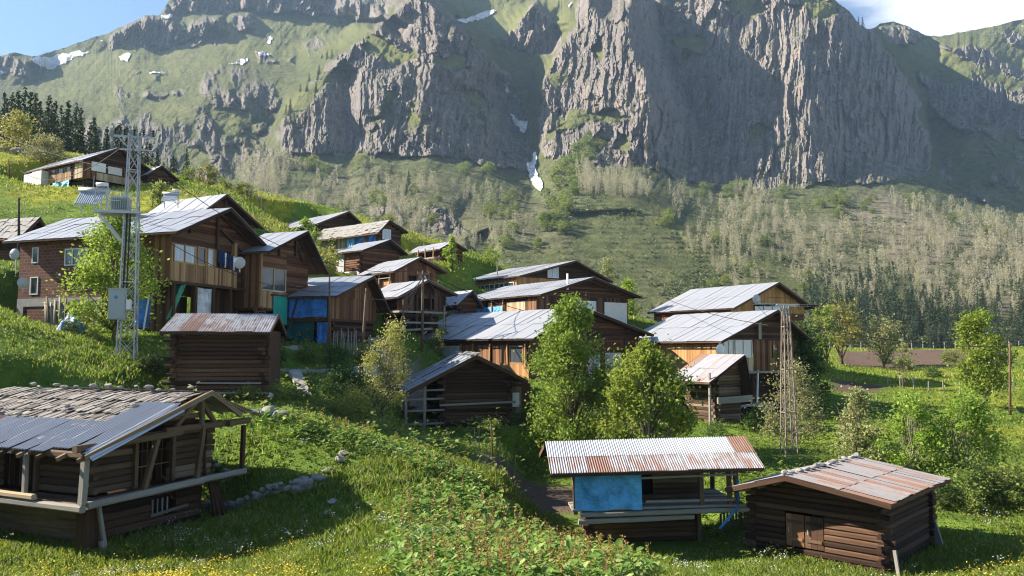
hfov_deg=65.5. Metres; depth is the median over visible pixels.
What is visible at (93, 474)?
gallery hut
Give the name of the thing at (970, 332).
leafy tree
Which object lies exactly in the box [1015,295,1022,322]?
conifer
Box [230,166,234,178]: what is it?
conifer
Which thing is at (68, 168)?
window
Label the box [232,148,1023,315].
aspen wood
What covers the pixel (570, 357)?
leafy tree
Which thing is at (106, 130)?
conifer
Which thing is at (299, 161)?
mountain bush
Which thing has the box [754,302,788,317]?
window
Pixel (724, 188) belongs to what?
mountain bush
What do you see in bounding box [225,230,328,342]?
house
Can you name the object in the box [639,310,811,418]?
balcony farmhouse
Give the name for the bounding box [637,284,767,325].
overhead cable
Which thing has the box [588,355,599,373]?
window
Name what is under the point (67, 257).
window
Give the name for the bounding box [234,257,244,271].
satellite dish
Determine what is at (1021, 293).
conifer
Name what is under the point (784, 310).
lattice mast
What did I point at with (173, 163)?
conifer
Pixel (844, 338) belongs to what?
orchard tree
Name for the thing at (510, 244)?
mountain bush
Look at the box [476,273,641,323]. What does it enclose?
house
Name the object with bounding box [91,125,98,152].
conifer
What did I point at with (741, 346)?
window
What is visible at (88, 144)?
conifer
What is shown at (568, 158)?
mountain bush
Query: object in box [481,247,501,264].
shrub
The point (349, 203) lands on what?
mountain bush
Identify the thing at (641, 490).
porch hut
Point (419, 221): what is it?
bare aspen
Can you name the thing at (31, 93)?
conifer
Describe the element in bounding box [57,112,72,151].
conifer
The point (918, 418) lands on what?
twiggy tree
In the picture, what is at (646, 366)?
leafy tree
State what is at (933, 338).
conifer
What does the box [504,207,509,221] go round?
bare aspen
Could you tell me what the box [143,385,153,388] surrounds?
roof stone
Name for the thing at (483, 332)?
long house
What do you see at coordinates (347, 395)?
shrub
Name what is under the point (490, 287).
window
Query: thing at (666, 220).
mountain bush
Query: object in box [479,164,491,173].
mountain bush
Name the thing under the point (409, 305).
overhead cable
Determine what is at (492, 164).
mountain bush
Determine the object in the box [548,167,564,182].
mountain bush
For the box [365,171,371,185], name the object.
bare aspen
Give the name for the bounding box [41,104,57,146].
conifer
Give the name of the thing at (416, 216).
bare aspen
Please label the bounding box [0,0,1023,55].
sky
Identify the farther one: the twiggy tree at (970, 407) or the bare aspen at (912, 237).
the bare aspen at (912, 237)
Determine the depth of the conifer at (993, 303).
290.04 m
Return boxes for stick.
[353,330,354,356]
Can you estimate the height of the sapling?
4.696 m
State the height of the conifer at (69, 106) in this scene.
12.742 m
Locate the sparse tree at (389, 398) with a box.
[337,313,421,425]
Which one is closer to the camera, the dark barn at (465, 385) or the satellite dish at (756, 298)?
the dark barn at (465, 385)
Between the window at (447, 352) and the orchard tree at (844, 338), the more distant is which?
the orchard tree at (844, 338)
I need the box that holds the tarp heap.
[56,312,87,333]
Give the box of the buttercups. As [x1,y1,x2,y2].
[341,377,1023,575]
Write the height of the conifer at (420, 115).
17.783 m
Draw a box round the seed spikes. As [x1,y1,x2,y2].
[220,395,650,575]
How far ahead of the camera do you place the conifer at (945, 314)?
275.85 m
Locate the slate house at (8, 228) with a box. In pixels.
[0,217,45,260]
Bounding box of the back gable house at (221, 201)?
[148,194,266,230]
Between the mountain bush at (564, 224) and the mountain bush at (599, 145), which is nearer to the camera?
the mountain bush at (564, 224)
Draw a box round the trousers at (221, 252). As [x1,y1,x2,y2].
[220,251,222,266]
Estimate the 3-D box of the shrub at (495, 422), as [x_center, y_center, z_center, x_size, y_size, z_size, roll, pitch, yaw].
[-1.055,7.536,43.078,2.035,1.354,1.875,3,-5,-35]
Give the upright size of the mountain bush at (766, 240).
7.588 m
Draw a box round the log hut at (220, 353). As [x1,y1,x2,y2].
[159,313,286,400]
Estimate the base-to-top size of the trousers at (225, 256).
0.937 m
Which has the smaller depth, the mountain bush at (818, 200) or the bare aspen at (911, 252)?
the bare aspen at (911, 252)
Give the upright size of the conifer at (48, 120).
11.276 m
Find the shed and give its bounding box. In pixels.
[141,165,178,185]
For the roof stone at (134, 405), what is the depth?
25.69 m
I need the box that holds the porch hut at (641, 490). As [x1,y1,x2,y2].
[539,436,764,541]
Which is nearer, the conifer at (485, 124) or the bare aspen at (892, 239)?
the bare aspen at (892, 239)
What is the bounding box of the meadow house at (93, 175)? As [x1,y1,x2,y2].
[24,147,150,188]
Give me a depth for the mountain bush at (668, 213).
461.23 m
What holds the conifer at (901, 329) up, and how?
on the mountain
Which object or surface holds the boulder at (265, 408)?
on the ground at (556, 495)
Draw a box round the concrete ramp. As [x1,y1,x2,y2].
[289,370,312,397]
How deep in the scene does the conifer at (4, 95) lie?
149.52 m
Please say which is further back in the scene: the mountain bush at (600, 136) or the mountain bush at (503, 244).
the mountain bush at (600, 136)
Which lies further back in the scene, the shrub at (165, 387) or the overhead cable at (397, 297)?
the overhead cable at (397, 297)
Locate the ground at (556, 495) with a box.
[0,151,1023,575]
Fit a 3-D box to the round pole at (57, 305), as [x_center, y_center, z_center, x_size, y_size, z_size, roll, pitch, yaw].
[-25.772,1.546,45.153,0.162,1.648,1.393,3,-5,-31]
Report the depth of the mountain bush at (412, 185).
568.70 m
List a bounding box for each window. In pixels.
[29,277,38,294]
[31,247,38,262]
[50,169,55,175]
[58,167,63,173]
[64,248,88,265]
[65,166,70,172]
[173,242,195,263]
[197,246,205,265]
[207,248,214,266]
[262,267,285,291]
[382,229,390,239]
[440,346,458,356]
[478,282,513,290]
[509,346,523,363]
[547,266,558,277]
[577,300,595,310]
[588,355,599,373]
[605,353,620,370]
[718,340,734,353]
[735,340,752,356]
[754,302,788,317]
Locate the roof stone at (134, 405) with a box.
[130,403,139,406]
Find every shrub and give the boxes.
[10,128,66,162]
[58,317,79,332]
[79,326,106,340]
[135,351,160,373]
[146,348,175,377]
[157,377,168,389]
[179,166,201,181]
[194,162,221,185]
[216,177,233,188]
[231,381,264,403]
[233,180,258,194]
[261,379,294,402]
[280,346,290,363]
[290,343,324,364]
[312,362,366,399]
[320,396,358,419]
[322,340,353,367]
[325,358,356,382]
[330,386,370,411]
[348,370,384,399]
[354,346,377,364]
[379,212,397,222]
[476,415,509,436]
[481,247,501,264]
[506,404,546,427]
[588,415,615,439]
[649,420,685,438]
[703,417,732,437]
[740,401,770,431]
[744,357,831,443]
[878,351,895,363]
[886,356,920,370]
[922,365,944,378]
[928,471,966,511]
[934,462,1001,508]
[938,350,961,362]
[950,485,989,514]
[956,459,1017,508]
[971,459,1023,512]
[1001,463,1023,500]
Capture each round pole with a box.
[44,302,46,322]
[46,296,49,324]
[50,302,52,325]
[53,300,55,325]
[56,301,58,326]
[58,297,60,325]
[61,301,63,320]
[64,298,66,318]
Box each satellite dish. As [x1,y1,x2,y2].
[9,249,19,273]
[17,277,28,294]
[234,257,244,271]
[716,344,724,353]
[753,294,759,307]
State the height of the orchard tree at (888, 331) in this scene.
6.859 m
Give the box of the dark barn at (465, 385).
[393,354,530,427]
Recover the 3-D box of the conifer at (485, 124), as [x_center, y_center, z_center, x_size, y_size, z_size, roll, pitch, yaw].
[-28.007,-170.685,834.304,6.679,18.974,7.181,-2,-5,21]
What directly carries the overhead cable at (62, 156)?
attached to the lattice mast at (119, 304)
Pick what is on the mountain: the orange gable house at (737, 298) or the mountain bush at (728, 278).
the mountain bush at (728, 278)
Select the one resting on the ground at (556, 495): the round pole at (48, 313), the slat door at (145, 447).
the round pole at (48, 313)
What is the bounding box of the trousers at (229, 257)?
[228,255,230,269]
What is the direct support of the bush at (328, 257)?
on the ground at (556, 495)
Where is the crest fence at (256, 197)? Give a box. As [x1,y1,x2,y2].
[244,188,267,215]
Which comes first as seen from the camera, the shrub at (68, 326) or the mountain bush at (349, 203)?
the shrub at (68, 326)
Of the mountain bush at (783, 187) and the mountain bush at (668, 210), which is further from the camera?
the mountain bush at (783, 187)
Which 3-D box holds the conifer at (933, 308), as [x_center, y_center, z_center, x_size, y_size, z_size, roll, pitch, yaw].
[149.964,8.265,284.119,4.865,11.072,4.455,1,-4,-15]
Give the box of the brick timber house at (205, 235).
[2,207,266,333]
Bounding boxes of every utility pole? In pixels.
[8,159,9,178]
[17,198,19,259]
[329,277,330,361]
[359,288,366,380]
[403,300,403,370]
[417,271,428,351]
[490,424,492,457]
[1009,342,1011,414]
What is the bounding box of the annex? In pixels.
[446,290,483,315]
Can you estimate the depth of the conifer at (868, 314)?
260.75 m
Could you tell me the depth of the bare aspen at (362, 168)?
679.36 m
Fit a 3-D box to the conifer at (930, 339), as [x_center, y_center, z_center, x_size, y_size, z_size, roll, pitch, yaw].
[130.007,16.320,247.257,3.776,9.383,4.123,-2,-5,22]
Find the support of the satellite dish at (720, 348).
attached to the lean to
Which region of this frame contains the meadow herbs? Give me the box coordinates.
[194,328,1023,575]
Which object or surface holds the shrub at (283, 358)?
on the ground at (556, 495)
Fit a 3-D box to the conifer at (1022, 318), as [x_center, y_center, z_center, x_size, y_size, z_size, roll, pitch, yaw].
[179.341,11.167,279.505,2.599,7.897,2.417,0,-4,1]
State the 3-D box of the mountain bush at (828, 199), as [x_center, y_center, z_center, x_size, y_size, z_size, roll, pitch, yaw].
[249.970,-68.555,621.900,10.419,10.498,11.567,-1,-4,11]
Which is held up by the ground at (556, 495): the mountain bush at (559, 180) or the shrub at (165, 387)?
the shrub at (165, 387)
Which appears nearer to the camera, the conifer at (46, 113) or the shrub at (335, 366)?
the shrub at (335, 366)
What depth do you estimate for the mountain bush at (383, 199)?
547.55 m
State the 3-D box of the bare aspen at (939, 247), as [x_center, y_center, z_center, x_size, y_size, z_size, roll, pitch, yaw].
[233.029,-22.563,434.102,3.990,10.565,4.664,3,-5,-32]
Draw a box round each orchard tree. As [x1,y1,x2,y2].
[598,255,616,283]
[809,302,841,358]
[812,291,866,363]
[849,311,908,367]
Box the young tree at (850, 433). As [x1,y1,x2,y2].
[830,383,893,461]
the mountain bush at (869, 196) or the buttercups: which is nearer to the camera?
the buttercups
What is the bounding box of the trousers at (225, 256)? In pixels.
[224,253,226,267]
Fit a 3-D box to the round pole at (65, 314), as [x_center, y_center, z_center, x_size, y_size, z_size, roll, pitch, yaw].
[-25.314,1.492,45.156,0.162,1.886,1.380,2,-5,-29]
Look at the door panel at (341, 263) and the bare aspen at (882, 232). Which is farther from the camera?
the bare aspen at (882, 232)
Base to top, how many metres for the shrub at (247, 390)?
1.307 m
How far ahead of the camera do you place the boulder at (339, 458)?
29.20 m
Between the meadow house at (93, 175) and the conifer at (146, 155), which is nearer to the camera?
the meadow house at (93, 175)
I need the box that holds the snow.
[0,3,570,191]
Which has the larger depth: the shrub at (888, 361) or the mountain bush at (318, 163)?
the mountain bush at (318, 163)
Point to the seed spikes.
(484, 541)
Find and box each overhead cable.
[0,133,120,170]
[20,149,118,179]
[132,149,422,271]
[170,243,364,291]
[367,281,422,299]
[370,274,422,351]
[378,281,419,309]
[424,271,520,309]
[424,273,466,313]
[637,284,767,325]
[813,326,1022,346]
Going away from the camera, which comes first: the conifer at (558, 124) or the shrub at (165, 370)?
the shrub at (165, 370)
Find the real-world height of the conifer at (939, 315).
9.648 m
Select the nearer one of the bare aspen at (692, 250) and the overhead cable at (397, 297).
the overhead cable at (397, 297)
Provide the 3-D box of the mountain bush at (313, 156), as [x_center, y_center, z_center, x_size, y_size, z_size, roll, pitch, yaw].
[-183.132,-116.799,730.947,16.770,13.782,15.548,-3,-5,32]
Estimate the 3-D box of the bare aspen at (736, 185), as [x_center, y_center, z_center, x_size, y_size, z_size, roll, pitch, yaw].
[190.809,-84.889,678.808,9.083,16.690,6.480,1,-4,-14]
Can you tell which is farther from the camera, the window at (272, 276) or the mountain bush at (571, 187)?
the mountain bush at (571, 187)
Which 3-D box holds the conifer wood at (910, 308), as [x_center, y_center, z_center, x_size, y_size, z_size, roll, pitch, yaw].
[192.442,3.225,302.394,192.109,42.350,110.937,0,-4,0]
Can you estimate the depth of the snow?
1340.88 m
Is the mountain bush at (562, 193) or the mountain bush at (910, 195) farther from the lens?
the mountain bush at (910, 195)
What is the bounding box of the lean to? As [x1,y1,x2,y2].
[671,354,753,422]
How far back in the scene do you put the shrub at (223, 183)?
101.13 m
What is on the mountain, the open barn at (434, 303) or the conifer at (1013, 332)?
the conifer at (1013, 332)
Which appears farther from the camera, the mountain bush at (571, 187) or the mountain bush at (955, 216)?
the mountain bush at (955, 216)
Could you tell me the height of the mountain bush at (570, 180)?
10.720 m
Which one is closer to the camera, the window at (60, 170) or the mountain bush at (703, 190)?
the window at (60, 170)
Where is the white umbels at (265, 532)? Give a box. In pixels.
[6,438,471,575]
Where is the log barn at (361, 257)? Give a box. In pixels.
[330,239,407,274]
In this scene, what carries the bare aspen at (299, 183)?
on the mountain
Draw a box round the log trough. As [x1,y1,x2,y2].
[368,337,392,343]
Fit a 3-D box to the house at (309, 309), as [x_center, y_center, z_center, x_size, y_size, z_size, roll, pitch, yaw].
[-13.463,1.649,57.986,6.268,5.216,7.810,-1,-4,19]
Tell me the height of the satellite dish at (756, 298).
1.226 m
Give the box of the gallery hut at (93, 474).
[0,386,260,554]
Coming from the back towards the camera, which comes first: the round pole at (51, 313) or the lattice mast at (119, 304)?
the round pole at (51, 313)
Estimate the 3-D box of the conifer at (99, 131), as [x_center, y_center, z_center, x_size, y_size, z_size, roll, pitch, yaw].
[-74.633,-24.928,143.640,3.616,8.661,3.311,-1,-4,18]
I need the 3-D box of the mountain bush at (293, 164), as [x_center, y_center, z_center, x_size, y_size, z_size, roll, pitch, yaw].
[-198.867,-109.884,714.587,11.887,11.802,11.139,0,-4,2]
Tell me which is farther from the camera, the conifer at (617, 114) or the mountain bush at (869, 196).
the conifer at (617, 114)
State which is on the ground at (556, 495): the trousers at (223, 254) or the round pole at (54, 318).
the round pole at (54, 318)
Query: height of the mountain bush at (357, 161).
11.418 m
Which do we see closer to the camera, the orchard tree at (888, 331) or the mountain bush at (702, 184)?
the orchard tree at (888, 331)
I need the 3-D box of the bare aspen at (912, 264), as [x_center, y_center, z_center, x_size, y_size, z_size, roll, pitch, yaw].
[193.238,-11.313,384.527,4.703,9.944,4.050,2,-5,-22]
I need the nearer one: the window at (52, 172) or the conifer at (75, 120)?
the window at (52, 172)
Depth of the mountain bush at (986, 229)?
498.37 m
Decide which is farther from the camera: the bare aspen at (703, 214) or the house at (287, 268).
the bare aspen at (703, 214)
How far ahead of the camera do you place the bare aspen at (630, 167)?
674.61 m
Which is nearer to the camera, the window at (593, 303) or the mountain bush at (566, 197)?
the window at (593, 303)
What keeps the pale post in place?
on the ground at (556, 495)
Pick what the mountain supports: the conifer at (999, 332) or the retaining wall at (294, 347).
the conifer at (999, 332)
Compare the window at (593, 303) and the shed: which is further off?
the shed
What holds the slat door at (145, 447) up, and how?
in the gallery hut at (93, 474)
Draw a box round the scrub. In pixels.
[34,31,1023,345]
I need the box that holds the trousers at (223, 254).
[222,252,224,265]
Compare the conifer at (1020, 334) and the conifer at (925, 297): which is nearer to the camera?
the conifer at (1020, 334)
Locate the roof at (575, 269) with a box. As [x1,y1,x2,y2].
[473,260,612,290]
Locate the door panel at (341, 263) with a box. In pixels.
[336,255,343,272]
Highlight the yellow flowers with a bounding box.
[0,533,319,575]
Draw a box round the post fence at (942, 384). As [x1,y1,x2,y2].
[887,375,1013,393]
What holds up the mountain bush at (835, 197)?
on the mountain
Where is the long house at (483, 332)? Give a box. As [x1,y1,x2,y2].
[416,306,653,378]
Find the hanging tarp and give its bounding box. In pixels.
[133,298,150,326]
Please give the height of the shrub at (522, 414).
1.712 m
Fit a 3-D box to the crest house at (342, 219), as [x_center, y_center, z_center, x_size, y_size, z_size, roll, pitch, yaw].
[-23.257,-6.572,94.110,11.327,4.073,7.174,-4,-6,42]
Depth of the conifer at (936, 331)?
254.72 m
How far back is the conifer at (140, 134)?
149.50 m
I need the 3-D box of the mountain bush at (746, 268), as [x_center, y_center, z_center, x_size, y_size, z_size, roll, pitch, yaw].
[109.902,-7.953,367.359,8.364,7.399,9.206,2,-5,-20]
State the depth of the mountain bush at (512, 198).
581.26 m
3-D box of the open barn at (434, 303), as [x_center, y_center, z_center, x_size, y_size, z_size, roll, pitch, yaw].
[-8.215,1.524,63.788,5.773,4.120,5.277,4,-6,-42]
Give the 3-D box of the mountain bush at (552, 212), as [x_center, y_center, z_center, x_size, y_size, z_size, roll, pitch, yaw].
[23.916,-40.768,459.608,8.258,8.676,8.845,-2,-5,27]
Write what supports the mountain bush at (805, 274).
on the mountain
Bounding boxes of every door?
[8,453,33,486]
[138,439,168,482]
[273,296,286,324]
[511,387,520,417]
[786,513,804,547]
[805,516,823,550]
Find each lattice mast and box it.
[93,128,154,360]
[752,297,818,456]
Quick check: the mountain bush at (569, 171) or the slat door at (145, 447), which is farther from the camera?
the mountain bush at (569, 171)
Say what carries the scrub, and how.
on the mountain
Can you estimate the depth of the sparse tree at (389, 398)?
39.76 m
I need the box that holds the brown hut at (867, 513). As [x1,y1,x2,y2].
[725,457,950,575]
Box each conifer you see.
[0,91,22,146]
[0,92,8,137]
[0,98,10,139]
[11,87,37,144]
[12,90,22,137]
[25,91,39,149]
[26,93,39,145]
[30,101,45,149]
[37,97,50,136]
[38,95,57,149]
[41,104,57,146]
[51,100,61,148]
[56,105,67,150]
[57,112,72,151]
[62,100,73,151]
[67,103,86,151]
[71,108,87,153]
[74,115,87,154]
[83,123,95,153]
[86,117,100,151]
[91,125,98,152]
[93,127,101,151]
[101,127,109,149]
[102,133,110,150]
[113,127,118,145]
[115,123,122,147]
[121,126,132,152]
[131,139,136,157]
[134,133,144,161]
[142,140,150,165]
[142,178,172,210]
[153,152,159,166]
[168,158,172,172]
[171,156,175,171]
[173,158,178,174]
[181,149,190,177]
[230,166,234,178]
[287,99,292,115]
[418,102,424,118]
[419,121,423,136]
[477,104,482,118]
[482,116,487,131]
[556,116,560,131]
[614,110,620,125]
[638,134,642,147]
[641,106,646,120]
[647,137,651,152]
[653,152,657,167]
[841,159,846,174]
[859,324,865,347]
[866,312,871,340]
[889,301,896,323]
[899,315,903,338]
[907,314,919,343]
[907,325,913,347]
[909,318,917,345]
[914,305,923,334]
[919,284,928,310]
[927,326,934,348]
[928,296,938,321]
[928,300,935,325]
[929,328,936,348]
[934,326,939,346]
[936,321,943,343]
[937,307,943,329]
[938,322,946,347]
[941,325,949,348]
[942,306,949,329]
[948,320,954,348]
[952,300,960,319]
[962,297,968,318]
[975,292,980,310]
[977,283,988,311]
[991,299,996,319]
[995,285,1001,306]
[996,321,1004,344]
[1007,301,1014,324]
[1010,321,1017,344]
[1011,310,1018,334]
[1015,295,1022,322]
[1016,318,1021,344]
[1019,286,1023,311]
[1019,321,1023,344]
[1020,309,1023,328]
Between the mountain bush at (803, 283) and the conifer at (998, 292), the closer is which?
the conifer at (998, 292)
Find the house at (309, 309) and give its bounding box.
[275,275,390,343]
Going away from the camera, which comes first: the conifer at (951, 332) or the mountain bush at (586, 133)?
the conifer at (951, 332)
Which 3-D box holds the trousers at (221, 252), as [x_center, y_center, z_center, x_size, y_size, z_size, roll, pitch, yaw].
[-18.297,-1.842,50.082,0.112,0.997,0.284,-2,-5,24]
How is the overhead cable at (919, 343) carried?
attached to the utility pole at (1010, 405)
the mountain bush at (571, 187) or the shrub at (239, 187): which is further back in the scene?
the mountain bush at (571, 187)
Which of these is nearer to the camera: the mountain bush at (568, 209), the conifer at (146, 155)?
the conifer at (146, 155)
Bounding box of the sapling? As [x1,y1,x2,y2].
[890,338,916,388]
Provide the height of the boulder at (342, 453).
0.240 m
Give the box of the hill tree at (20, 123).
[0,109,40,149]
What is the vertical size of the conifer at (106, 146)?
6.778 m
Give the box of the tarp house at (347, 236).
[318,220,407,249]
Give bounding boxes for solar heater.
[74,182,109,212]
[161,189,179,207]
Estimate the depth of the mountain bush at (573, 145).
744.97 m
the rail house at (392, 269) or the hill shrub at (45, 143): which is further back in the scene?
the hill shrub at (45, 143)
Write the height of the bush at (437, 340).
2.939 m
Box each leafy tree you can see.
[42,203,171,340]
[513,291,627,460]
[586,332,710,439]
[616,276,642,317]
[946,302,1022,403]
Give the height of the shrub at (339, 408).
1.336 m
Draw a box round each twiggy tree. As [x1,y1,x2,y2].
[869,386,960,472]
[907,376,1023,487]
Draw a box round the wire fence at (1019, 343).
[827,340,1023,348]
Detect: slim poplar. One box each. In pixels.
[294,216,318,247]
[440,234,459,272]
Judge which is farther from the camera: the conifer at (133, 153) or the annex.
the conifer at (133, 153)
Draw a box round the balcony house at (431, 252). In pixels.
[409,242,468,263]
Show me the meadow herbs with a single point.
(568, 527)
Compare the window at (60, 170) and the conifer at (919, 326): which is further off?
the conifer at (919, 326)
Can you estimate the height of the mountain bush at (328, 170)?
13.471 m
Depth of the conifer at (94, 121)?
150.63 m
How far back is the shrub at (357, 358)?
51.67 m
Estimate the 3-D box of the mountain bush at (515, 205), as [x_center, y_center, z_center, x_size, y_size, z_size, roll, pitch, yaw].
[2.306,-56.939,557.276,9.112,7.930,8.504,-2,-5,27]
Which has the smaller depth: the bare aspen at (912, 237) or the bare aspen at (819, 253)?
the bare aspen at (819, 253)
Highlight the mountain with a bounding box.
[0,0,1023,348]
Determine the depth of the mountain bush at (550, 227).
438.56 m
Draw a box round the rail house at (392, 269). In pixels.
[356,257,446,287]
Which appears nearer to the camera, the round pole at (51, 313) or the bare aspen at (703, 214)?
the round pole at (51, 313)
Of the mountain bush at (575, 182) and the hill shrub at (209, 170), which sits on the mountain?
the mountain bush at (575, 182)
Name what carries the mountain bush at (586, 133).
on the mountain
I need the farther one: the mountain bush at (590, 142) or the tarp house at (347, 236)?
the mountain bush at (590, 142)
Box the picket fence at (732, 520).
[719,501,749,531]
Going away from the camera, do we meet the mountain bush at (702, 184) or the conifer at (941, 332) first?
the conifer at (941, 332)
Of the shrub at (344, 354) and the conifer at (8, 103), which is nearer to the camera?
the shrub at (344, 354)
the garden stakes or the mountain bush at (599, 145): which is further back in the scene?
the mountain bush at (599, 145)
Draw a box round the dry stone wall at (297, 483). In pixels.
[202,478,316,512]
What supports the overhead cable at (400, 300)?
attached to the utility pole at (422, 321)
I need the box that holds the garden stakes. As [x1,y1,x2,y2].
[473,427,515,468]
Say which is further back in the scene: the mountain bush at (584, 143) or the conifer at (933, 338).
the mountain bush at (584, 143)
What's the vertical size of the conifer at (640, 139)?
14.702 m
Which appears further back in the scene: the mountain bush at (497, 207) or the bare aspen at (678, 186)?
the bare aspen at (678, 186)
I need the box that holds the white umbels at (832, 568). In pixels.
[672,507,1003,575]
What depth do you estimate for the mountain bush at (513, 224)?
438.00 m
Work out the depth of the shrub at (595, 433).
44.92 m
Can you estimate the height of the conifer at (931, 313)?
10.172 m
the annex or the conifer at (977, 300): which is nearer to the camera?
the annex
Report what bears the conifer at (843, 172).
on the mountain
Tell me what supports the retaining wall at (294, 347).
on the ground at (556, 495)
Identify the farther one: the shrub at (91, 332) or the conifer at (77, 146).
the conifer at (77, 146)
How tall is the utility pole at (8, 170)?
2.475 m
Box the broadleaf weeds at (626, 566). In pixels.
[205,401,668,575]
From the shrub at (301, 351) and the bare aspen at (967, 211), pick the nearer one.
the shrub at (301, 351)
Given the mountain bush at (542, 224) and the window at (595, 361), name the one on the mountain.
the mountain bush at (542, 224)
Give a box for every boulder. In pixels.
[0,146,9,151]
[9,147,23,154]
[260,405,276,416]
[271,410,291,418]
[311,473,325,481]
[327,498,337,504]
[335,456,346,461]
[338,450,347,455]
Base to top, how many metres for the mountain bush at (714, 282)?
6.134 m
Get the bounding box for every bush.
[285,159,294,169]
[295,156,309,168]
[304,163,313,170]
[305,152,318,163]
[309,227,335,263]
[311,159,321,170]
[316,246,347,272]
[319,162,333,174]
[334,201,348,209]
[346,196,359,207]
[355,158,366,168]
[359,154,370,164]
[368,188,383,201]
[371,213,380,220]
[376,196,386,205]
[408,183,419,194]
[423,200,432,208]
[423,212,439,224]
[426,325,449,358]
[457,162,466,171]
[458,166,468,174]
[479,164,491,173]
[482,206,495,218]
[483,162,495,173]
[485,203,494,214]
[493,205,507,215]
[497,233,515,244]
[498,208,513,218]
[499,194,518,206]
[501,238,509,247]
[504,221,520,232]
[506,188,518,200]
[507,241,515,248]
[511,200,519,209]
[513,192,524,201]
[536,210,550,223]
[537,221,549,231]
[539,212,549,221]
[539,213,552,221]
[540,187,549,198]
[544,195,556,206]
[544,218,557,230]
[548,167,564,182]
[548,210,558,221]
[552,173,566,186]
[553,200,565,211]
[554,178,566,190]
[554,210,570,220]
[557,159,567,169]
[557,223,568,232]
[558,226,567,233]
[559,190,571,199]
[559,199,573,212]
[559,203,570,213]
[560,155,574,168]
[561,194,574,203]
[561,219,576,231]
[562,166,572,174]
[565,169,574,177]
[565,175,580,185]
[567,151,580,162]
[567,156,581,165]
[569,142,583,154]
[569,180,579,188]
[569,184,580,195]
[569,187,579,195]
[574,141,586,151]
[578,138,589,146]
[579,145,591,158]
[580,149,592,158]
[583,131,591,138]
[583,135,594,146]
[583,153,599,164]
[591,139,606,151]
[594,133,605,144]
[654,218,665,226]
[661,207,671,218]
[661,211,674,223]
[663,214,675,225]
[698,182,715,193]
[698,188,705,195]
[706,277,720,287]
[711,233,723,241]
[720,276,732,285]
[721,184,735,195]
[726,191,734,197]
[729,180,742,192]
[739,263,758,276]
[740,179,750,190]
[745,185,754,193]
[754,194,765,201]
[757,234,772,244]
[778,191,788,198]
[779,182,792,194]
[797,281,812,294]
[799,270,812,281]
[813,197,829,208]
[825,194,838,204]
[830,192,845,204]
[831,206,842,218]
[835,188,845,195]
[837,195,849,207]
[858,200,870,210]
[867,194,877,202]
[906,193,923,202]
[907,201,917,209]
[914,201,924,210]
[951,211,964,220]
[983,224,995,234]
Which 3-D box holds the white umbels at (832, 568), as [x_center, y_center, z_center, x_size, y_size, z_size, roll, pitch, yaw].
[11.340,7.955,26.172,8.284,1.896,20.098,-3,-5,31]
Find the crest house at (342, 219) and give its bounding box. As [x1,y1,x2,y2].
[288,211,361,241]
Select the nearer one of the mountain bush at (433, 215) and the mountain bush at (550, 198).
the mountain bush at (433, 215)
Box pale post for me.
[142,294,149,329]
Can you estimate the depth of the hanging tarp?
43.24 m
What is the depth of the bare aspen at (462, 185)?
597.75 m
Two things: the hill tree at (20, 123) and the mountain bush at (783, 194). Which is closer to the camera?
the hill tree at (20, 123)
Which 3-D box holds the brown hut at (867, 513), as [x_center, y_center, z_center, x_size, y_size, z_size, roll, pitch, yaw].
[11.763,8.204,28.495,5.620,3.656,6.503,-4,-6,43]
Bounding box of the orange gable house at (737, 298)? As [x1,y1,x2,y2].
[647,282,814,351]
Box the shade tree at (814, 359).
[775,315,837,413]
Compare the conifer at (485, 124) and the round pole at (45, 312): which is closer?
the round pole at (45, 312)
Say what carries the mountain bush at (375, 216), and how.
on the mountain
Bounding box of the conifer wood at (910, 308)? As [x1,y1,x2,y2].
[802,257,1023,348]
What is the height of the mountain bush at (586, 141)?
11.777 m
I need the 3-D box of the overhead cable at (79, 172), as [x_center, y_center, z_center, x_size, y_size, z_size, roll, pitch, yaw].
[-31.913,-8.782,55.807,0.036,5.646,38.281,3,-5,-38]
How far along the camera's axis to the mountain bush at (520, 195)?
624.30 m
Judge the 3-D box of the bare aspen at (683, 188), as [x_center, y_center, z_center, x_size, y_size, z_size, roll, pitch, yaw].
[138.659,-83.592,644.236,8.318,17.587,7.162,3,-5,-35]
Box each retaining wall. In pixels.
[281,364,378,375]
[284,345,311,351]
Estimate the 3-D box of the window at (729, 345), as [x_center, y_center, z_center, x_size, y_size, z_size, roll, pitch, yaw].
[15.404,4.361,57.228,1.575,1.283,0.070,3,-5,-32]
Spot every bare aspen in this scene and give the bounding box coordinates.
[296,166,302,184]
[359,161,366,175]
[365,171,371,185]
[413,209,419,225]
[416,210,423,229]
[459,177,466,193]
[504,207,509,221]
[625,155,632,172]
[673,179,681,194]
[680,177,687,194]
[687,237,695,252]
[699,204,705,221]
[732,182,740,194]
[757,201,764,215]
[817,241,823,254]
[833,234,841,250]
[880,223,885,239]
[884,223,890,239]
[889,234,895,249]
[900,262,906,279]
[906,227,916,245]
[909,245,916,262]
[909,258,915,271]
[917,211,922,228]
[935,240,942,254]
[953,234,959,250]
[954,256,960,271]
[964,205,969,220]
[996,223,1002,238]
[998,224,1008,240]
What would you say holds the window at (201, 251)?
in the brick timber house at (205, 235)
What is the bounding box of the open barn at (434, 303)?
[376,279,457,332]
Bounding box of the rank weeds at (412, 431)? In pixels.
[188,330,1023,500]

